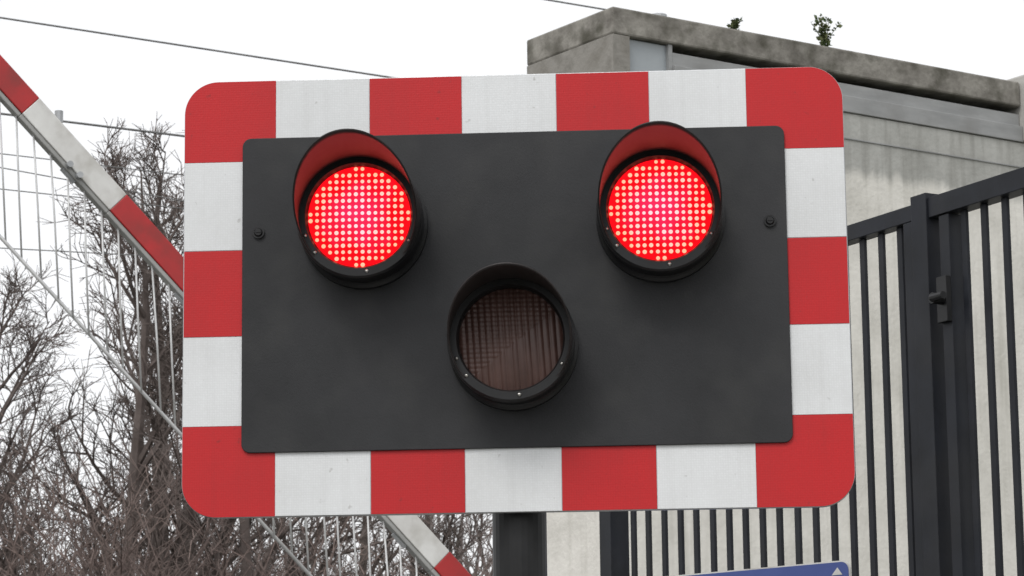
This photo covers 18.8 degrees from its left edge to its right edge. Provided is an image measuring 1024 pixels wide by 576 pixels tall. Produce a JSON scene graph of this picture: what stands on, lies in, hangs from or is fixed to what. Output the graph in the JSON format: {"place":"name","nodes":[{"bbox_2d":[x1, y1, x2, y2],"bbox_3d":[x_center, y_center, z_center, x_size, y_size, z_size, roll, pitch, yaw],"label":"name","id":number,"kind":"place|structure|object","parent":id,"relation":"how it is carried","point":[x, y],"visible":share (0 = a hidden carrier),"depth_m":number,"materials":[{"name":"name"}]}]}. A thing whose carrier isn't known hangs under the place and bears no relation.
{"place":"outdoors","nodes":[
{"label":"outdoors","id":0,"kind":"place"},
{"bbox_2d":[0,0,666,255],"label":"overhead line","id":1,"kind":"object","parent":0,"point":[163,133],"visible":0.22,"depth_m":30.96,"materials":[{"name":"grey metal"}]},
{"bbox_2d":[0,0,1023,575],"label":"sky","id":2,"kind":"structure","parent":0,"point":[90,77],"materials":[{"name":"white"}]},
{"bbox_2d":[630,40,665,70],"bbox_3d":[0.635,-1.074,14.632,0.220,0.173,0.015,7,-13,-34],"label":"window panel","id":3,"kind":"structure","parent":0,"point":[645,56],"depth_m":14.63,"materials":[{"name":"grey glass"}]},
{"bbox_2d":[675,560,851,575],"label":"blue information sign","id":4,"kind":"object","parent":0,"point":[837,568],"visible":1,"depth_m":6.59,"materials":[{"name":"metal"}]},
{"label":"ground","id":5,"kind":"structure","parent":0,"visible":0},
{"bbox_2d":[0,250,94,574],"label":"bare tree","id":6,"kind":"object","parent":5,"relation":"on","point":[19,377],"visible":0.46,"depth_m":37.05,"materials":[{"name":"brown plant"}]},
{"bbox_2d":[0,262,114,575],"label":"bare tree","id":7,"kind":"object","parent":5,"relation":"on","point":[33,346],"visible":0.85,"depth_m":33.10,"materials":[{"name":"brown plant"}]},
{"bbox_2d":[0,118,300,575],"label":"bare tree","id":8,"kind":"object","parent":5,"relation":"on","point":[138,453],"visible":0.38,"depth_m":34.06,"materials":[{"name":"brown plant"}]},
{"bbox_2d":[0,134,377,575],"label":"bare tree","id":9,"kind":"object","parent":5,"relation":"on","point":[173,222],"visible":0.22,"depth_m":35.53,"materials":[{"name":"brown plant"}]},
{"bbox_2d":[4,115,435,575],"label":"bare tree","id":10,"kind":"object","parent":5,"relation":"on","point":[109,243],"visible":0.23,"depth_m":38.68,"materials":[{"name":"brown plant"}]},
{"bbox_2d":[4,209,453,575],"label":"bare tree","id":11,"kind":"object","parent":5,"relation":"on","point":[100,473],"visible":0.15,"depth_m":37.80,"materials":[{"name":"brown plant"}]},
{"bbox_2d":[0,55,470,575],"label":"level crossing barrier","id":12,"kind":"object","parent":5,"relation":"on","point":[76,162],"visible":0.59,"depth_m":13.07,"materials":[{"name":"metal"}]},
{"bbox_2d":[0,413,492,575],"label":"thicket","id":13,"kind":"object","parent":5,"relation":"on","point":[91,560],"visible":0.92,"depth_m":29.16,"materials":[{"name":"brown plant"}]},
{"bbox_2d":[0,421,492,575],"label":"distant trees","id":14,"kind":"object","parent":5,"relation":"on","point":[470,547],"visible":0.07,"depth_m":51.84,"materials":[{"name":"plant"}]},
{"bbox_2d":[6,245,492,575],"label":"bare tree","id":15,"kind":"object","parent":5,"relation":"on","point":[244,526],"visible":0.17,"depth_m":32.33,"materials":[{"name":"brown plant"}]},
{"bbox_2d":[284,515,441,575],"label":"bare tree","id":16,"kind":"object","parent":5,"relation":"on","point":[390,558],"visible":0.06,"depth_m":39.63,"materials":[{"name":"brown plant"}]},
{"bbox_2d":[383,514,492,575],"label":"bare tree","id":17,"kind":"object","parent":5,"relation":"on","point":[445,531],"visible":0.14,"depth_m":33.23,"materials":[{"name":"brown plant"}]},
{"bbox_2d":[547,112,1023,575],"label":"wall","id":18,"kind":"structure","parent":5,"relation":"on","point":[881,179],"depth_m":15.23,"materials":[{"name":"concrete"}]},
{"bbox_2d":[527,33,629,73],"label":"corner pier","id":19,"kind":"structure","parent":18,"relation":"on","point":[609,53],"depth_m":14.60,"materials":[{"name":"grey concrete"}]},
{"bbox_2d":[665,44,672,70],"bbox_3d":[0.613,-1.063,14.671,0.258,0.186,0.147,7,-13,-34],"label":"window frame","id":20,"kind":"object","parent":18,"relation":"on","point":[669,64],"visible":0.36,"depth_m":14.68,"materials":[{"name":"grey metal"}]},
{"bbox_2d":[673,65,1022,142],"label":"fascia","id":21,"kind":"structure","parent":18,"relation":"on","point":[925,117],"depth_m":15.57,"materials":[{"name":"grey metal"}]},
{"bbox_2d":[672,53,1018,125],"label":"fascia","id":22,"kind":"structure","parent":21,"relation":"on","point":[878,95],"depth_m":15.49,"materials":[{"name":"grey metal"}]},
{"bbox_2d":[844,137,1021,167],"bbox_3d":[2.760,-0.601,15.990,4.840,0.006,0.009,7,-13,-34],"label":"string line","id":23,"kind":"object","parent":18,"relation":"attached to","point":[931,152],"depth_m":15.54,"materials":[{"name":"grey metal"}]},
{"bbox_2d":[1003,75,1023,142],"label":"end block","id":24,"kind":"structure","parent":18,"relation":"on","point":[1019,110],"depth_m":15.97,"materials":[{"name":"concrete"}]},
{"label":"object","id":25,"kind":"object","parent":18,"relation":"on","visible":0},
{"bbox_2d":[527,7,1019,111],"bbox_3d":[1.345,-1.070,15.521,2.615,0.132,0.706,7,-13,-34],"label":"coping","id":26,"kind":"object","parent":25,"relation":"on","point":[712,42],"visible":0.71,"depth_m":15.07,"materials":[{"name":"grey concrete"}]},
{"bbox_2d":[727,16,742,29],"bbox_3d":[1.077,-1.267,15.042,0.074,0.095,0.092,7,-13,-34],"label":"coping weed","id":27,"kind":"object","parent":26,"relation":"on","point":[735,22],"visible":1,"depth_m":15.02,"materials":[{"name":"green plant"}]},
{"bbox_2d":[811,14,842,46],"bbox_3d":[1.564,-1.270,15.363,0.155,0.210,0.087,0,-11,-4],"label":"coping weed","id":28,"kind":"object","parent":26,"relation":"on","point":[823,37],"visible":1,"depth_m":15.35,"materials":[{"name":"green plant"}]},
{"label":"pavement","id":29,"kind":"structure","parent":0,"visible":0},
{"bbox_2d":[182,67,854,575],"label":"level crossing signal","id":30,"kind":"object","parent":29,"relation":"on","point":[518,307],"visible":1,"depth_m":5.67,"materials":[{"name":"metal"}]},
{"bbox_2d":[599,167,1023,575],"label":"steel gate fence","id":31,"kind":"object","parent":29,"relation":"on","point":[939,414],"visible":0.57,"depth_m":7.39,"materials":[{"name":"black metal"}]}
]}

